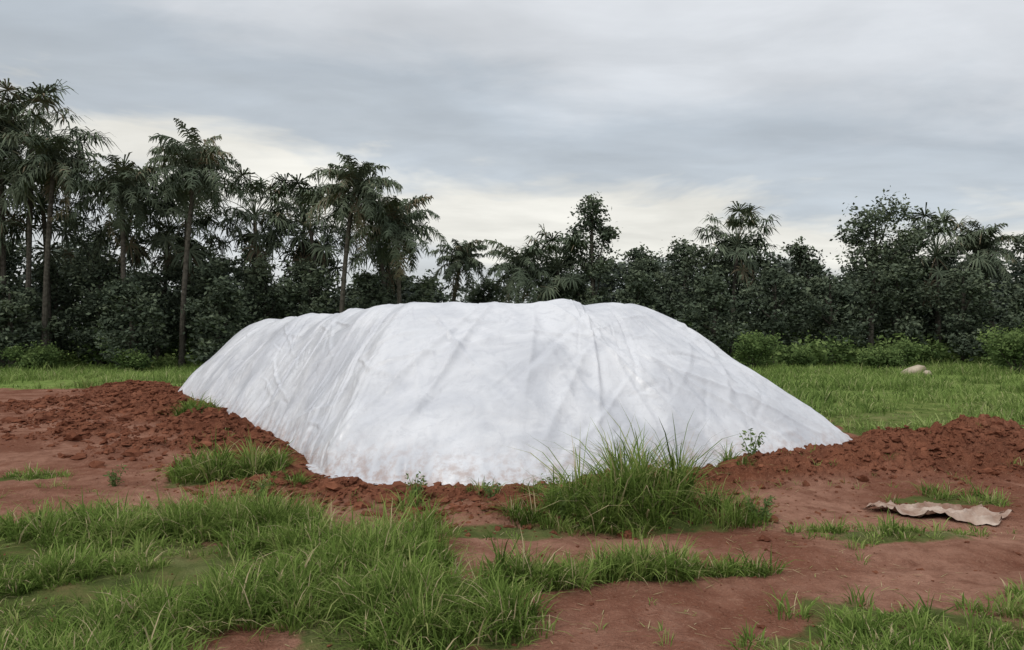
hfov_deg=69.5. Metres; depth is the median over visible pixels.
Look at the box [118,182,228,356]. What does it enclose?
palm tree
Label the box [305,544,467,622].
grass clump
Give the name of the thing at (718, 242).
broadleaf tree
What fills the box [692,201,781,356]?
palm tree
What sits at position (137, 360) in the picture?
shrub
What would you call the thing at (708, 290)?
broadleaf tree
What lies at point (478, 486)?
grass clump
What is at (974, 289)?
broadleaf tree
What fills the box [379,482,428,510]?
grass clump
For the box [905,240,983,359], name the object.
broadleaf tree
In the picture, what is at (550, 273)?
broadleaf tree
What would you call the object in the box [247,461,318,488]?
grass clump
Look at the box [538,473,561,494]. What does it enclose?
weed plant
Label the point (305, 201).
palm tree
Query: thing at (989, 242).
palm tree
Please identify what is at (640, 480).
grass clump
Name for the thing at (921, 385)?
field grass
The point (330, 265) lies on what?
broadleaf tree
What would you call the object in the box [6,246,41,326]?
broadleaf tree
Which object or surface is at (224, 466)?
grass clump
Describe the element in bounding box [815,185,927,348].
broadleaf tree
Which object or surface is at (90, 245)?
broadleaf tree
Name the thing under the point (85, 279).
broadleaf tree
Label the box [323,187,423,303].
palm tree
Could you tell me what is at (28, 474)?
grass clump
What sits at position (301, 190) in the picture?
palm tree
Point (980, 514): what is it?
plastic sheet scrap
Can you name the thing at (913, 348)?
shrub
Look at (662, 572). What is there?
grass clump
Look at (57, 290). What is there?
broadleaf tree
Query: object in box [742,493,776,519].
weed plant
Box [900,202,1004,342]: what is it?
palm tree
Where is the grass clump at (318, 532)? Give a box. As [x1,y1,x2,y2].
[231,496,415,560]
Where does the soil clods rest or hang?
on the ground at (948, 561)
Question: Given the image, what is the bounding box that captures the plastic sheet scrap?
[860,500,1014,524]
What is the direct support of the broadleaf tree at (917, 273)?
on the ground at (948, 561)
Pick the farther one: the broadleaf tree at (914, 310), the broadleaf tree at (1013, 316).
the broadleaf tree at (914, 310)
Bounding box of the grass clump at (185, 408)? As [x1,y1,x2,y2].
[163,390,231,415]
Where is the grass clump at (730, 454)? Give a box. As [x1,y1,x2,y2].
[697,442,756,466]
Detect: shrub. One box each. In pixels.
[0,340,65,370]
[111,347,155,369]
[732,329,783,367]
[771,341,821,367]
[856,345,908,369]
[872,336,930,368]
[973,320,1023,373]
[988,328,1023,370]
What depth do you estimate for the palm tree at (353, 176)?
42.36 m
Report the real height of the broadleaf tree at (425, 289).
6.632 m
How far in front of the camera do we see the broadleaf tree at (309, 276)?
45.08 m
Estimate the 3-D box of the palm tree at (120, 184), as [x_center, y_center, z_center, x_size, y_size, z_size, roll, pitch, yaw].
[-22.984,-3.417,43.393,5.437,12.596,5.516,0,-1,3]
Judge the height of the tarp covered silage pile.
2.400 m
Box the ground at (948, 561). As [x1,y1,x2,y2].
[0,349,1023,649]
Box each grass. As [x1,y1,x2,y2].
[0,357,1023,432]
[0,468,1023,649]
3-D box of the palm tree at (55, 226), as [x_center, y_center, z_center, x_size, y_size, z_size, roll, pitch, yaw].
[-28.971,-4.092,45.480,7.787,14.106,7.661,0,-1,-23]
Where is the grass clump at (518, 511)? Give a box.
[467,484,582,528]
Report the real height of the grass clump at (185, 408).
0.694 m
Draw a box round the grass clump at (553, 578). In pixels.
[456,526,624,592]
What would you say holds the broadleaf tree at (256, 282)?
on the ground at (948, 561)
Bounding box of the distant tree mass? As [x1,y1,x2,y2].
[6,232,1023,359]
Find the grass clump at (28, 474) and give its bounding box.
[0,462,82,478]
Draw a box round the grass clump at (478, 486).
[464,476,504,497]
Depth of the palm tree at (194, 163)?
42.34 m
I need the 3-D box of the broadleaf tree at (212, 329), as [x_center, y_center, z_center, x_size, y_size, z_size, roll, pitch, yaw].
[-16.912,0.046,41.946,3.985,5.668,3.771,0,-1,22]
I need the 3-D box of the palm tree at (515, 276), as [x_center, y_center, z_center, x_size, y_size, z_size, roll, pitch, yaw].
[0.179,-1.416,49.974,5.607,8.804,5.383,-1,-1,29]
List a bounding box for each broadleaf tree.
[0,275,75,368]
[6,236,37,290]
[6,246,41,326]
[8,256,95,365]
[53,249,133,367]
[56,208,137,359]
[86,273,175,370]
[111,261,198,366]
[158,233,216,352]
[173,244,254,354]
[181,275,256,366]
[230,245,287,326]
[230,253,298,329]
[266,257,348,316]
[278,239,349,315]
[326,266,410,313]
[358,255,418,303]
[390,268,452,303]
[460,278,507,303]
[535,251,585,302]
[552,192,624,304]
[610,244,679,318]
[611,269,669,315]
[650,235,725,337]
[659,264,765,355]
[680,231,751,339]
[698,230,795,360]
[723,260,818,362]
[769,236,858,344]
[790,272,876,364]
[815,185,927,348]
[846,222,977,347]
[861,257,936,346]
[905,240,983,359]
[925,265,1009,364]
[987,273,1023,337]
[993,232,1023,330]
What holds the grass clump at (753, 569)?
on the ground at (948, 561)
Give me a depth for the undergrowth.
45.55 m
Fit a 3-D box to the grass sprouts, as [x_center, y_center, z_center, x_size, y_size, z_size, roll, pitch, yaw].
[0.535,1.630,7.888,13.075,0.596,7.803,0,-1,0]
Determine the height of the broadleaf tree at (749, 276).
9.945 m
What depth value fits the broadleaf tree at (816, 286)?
46.65 m
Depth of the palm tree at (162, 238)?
46.04 m
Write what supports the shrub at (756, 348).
on the ground at (948, 561)
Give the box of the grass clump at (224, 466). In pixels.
[143,423,314,484]
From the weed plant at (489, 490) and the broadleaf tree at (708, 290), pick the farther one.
the broadleaf tree at (708, 290)
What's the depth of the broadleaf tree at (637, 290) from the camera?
47.67 m
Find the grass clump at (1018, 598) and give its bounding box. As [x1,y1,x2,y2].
[939,577,1023,619]
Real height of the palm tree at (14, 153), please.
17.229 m
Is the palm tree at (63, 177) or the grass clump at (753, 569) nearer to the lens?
the grass clump at (753, 569)
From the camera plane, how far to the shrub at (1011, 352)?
35.92 m
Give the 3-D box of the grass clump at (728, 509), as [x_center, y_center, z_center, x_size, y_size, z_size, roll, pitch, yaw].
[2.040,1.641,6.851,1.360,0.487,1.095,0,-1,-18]
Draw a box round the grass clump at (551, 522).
[517,487,678,536]
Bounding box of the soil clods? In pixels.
[0,379,1023,649]
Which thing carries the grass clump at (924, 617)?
on the ground at (948, 561)
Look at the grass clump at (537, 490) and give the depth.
8.04 m
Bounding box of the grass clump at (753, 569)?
[687,545,787,579]
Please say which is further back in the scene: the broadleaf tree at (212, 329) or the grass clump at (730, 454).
the broadleaf tree at (212, 329)
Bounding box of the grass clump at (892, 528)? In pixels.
[783,507,974,541]
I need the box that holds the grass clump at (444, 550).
[385,527,484,573]
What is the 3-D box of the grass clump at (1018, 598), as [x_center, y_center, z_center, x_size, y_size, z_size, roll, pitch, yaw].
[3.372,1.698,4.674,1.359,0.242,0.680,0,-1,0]
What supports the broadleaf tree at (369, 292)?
on the ground at (948, 561)
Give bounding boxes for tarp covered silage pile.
[178,299,852,486]
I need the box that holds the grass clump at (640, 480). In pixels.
[466,407,792,526]
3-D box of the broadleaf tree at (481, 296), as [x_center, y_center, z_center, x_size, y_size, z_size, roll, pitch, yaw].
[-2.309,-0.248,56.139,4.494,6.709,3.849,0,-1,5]
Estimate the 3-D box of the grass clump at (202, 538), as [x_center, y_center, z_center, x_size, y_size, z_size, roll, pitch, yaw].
[-2.257,1.598,6.498,1.656,0.512,1.301,1,-1,-25]
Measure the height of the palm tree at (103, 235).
13.705 m
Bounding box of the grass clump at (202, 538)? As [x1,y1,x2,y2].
[158,480,352,543]
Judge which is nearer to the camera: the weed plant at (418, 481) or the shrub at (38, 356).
the weed plant at (418, 481)
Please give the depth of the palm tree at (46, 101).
42.90 m
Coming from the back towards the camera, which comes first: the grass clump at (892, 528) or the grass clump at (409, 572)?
the grass clump at (892, 528)
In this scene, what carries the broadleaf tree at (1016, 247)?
on the ground at (948, 561)
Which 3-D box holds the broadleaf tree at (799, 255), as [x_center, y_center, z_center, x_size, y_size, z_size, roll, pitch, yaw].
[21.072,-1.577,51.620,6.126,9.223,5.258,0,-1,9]
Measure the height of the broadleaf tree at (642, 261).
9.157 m
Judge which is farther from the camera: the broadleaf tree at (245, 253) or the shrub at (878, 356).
the broadleaf tree at (245, 253)
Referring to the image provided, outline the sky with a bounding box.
[0,0,1023,337]
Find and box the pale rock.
[901,365,931,375]
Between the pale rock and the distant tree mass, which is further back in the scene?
the distant tree mass
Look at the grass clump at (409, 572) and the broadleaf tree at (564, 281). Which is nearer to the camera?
the grass clump at (409, 572)
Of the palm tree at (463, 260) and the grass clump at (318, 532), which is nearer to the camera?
the grass clump at (318, 532)
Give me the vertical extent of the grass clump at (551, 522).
0.423 m
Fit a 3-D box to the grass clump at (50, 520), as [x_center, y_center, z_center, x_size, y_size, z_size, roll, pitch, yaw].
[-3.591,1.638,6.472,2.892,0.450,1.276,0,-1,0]
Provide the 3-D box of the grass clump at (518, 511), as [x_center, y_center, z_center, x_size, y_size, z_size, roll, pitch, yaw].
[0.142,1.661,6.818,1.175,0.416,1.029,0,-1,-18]
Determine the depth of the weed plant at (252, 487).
7.83 m
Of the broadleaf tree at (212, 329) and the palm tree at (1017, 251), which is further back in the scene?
the palm tree at (1017, 251)
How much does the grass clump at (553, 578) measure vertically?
0.413 m
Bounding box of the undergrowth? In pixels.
[5,316,1019,369]
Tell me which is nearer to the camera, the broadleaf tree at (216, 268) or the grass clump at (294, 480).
the grass clump at (294, 480)
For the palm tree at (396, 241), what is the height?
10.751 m
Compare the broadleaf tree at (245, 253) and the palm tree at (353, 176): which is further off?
the broadleaf tree at (245, 253)
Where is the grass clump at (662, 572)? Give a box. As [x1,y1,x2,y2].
[577,531,729,590]
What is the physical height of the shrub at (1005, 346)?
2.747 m
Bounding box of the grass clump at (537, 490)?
[513,479,548,495]
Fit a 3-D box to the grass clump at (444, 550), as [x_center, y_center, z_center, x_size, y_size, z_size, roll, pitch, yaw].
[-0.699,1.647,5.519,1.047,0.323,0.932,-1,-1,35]
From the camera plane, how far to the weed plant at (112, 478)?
8.72 m
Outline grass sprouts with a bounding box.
[0,422,1023,649]
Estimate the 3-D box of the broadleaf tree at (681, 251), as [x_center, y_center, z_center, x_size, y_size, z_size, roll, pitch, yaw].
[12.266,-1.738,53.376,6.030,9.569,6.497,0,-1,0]
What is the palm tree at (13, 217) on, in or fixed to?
on the ground at (948, 561)
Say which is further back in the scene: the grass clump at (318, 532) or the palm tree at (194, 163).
the palm tree at (194, 163)
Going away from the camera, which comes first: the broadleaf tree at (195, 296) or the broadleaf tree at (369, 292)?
the broadleaf tree at (369, 292)
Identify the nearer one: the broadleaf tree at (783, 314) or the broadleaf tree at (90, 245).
the broadleaf tree at (783, 314)
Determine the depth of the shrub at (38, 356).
39.63 m
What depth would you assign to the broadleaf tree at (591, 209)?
49.64 m
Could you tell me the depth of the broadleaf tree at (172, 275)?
46.19 m
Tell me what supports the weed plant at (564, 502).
on the ground at (948, 561)
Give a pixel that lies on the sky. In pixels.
(508, 114)
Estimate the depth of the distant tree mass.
57.76 m
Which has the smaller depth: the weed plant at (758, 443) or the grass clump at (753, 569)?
the grass clump at (753, 569)
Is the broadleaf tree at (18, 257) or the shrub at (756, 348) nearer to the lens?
the shrub at (756, 348)
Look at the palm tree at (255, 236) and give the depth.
47.00 m
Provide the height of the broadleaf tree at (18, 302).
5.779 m
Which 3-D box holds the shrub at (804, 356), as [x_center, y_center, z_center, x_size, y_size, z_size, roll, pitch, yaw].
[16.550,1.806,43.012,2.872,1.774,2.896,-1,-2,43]
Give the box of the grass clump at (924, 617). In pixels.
[807,590,1023,649]
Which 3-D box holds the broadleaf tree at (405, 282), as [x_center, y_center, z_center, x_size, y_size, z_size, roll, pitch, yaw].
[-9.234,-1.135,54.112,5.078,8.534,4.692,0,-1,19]
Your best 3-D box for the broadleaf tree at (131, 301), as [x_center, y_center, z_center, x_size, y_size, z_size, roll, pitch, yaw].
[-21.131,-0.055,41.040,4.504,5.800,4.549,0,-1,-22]
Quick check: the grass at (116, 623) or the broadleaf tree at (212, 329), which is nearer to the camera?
the grass at (116, 623)
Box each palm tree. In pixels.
[0,78,121,347]
[0,86,71,368]
[0,131,106,364]
[0,150,101,347]
[3,132,77,246]
[60,152,183,365]
[62,154,166,368]
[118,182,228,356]
[126,169,244,364]
[143,118,248,367]
[194,164,315,321]
[242,172,344,310]
[252,175,358,295]
[303,152,402,312]
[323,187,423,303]
[352,194,446,303]
[427,239,488,301]
[482,239,555,303]
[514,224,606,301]
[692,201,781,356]
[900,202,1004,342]
[943,220,1023,360]
[1000,233,1023,265]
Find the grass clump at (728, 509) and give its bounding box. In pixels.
[664,478,782,530]
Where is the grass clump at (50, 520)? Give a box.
[0,486,236,543]
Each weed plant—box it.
[102,464,127,486]
[246,480,270,497]
[405,471,427,496]
[482,480,501,497]
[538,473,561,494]
[554,491,577,518]
[739,428,767,455]
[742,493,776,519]
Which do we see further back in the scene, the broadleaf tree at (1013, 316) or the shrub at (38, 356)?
the broadleaf tree at (1013, 316)

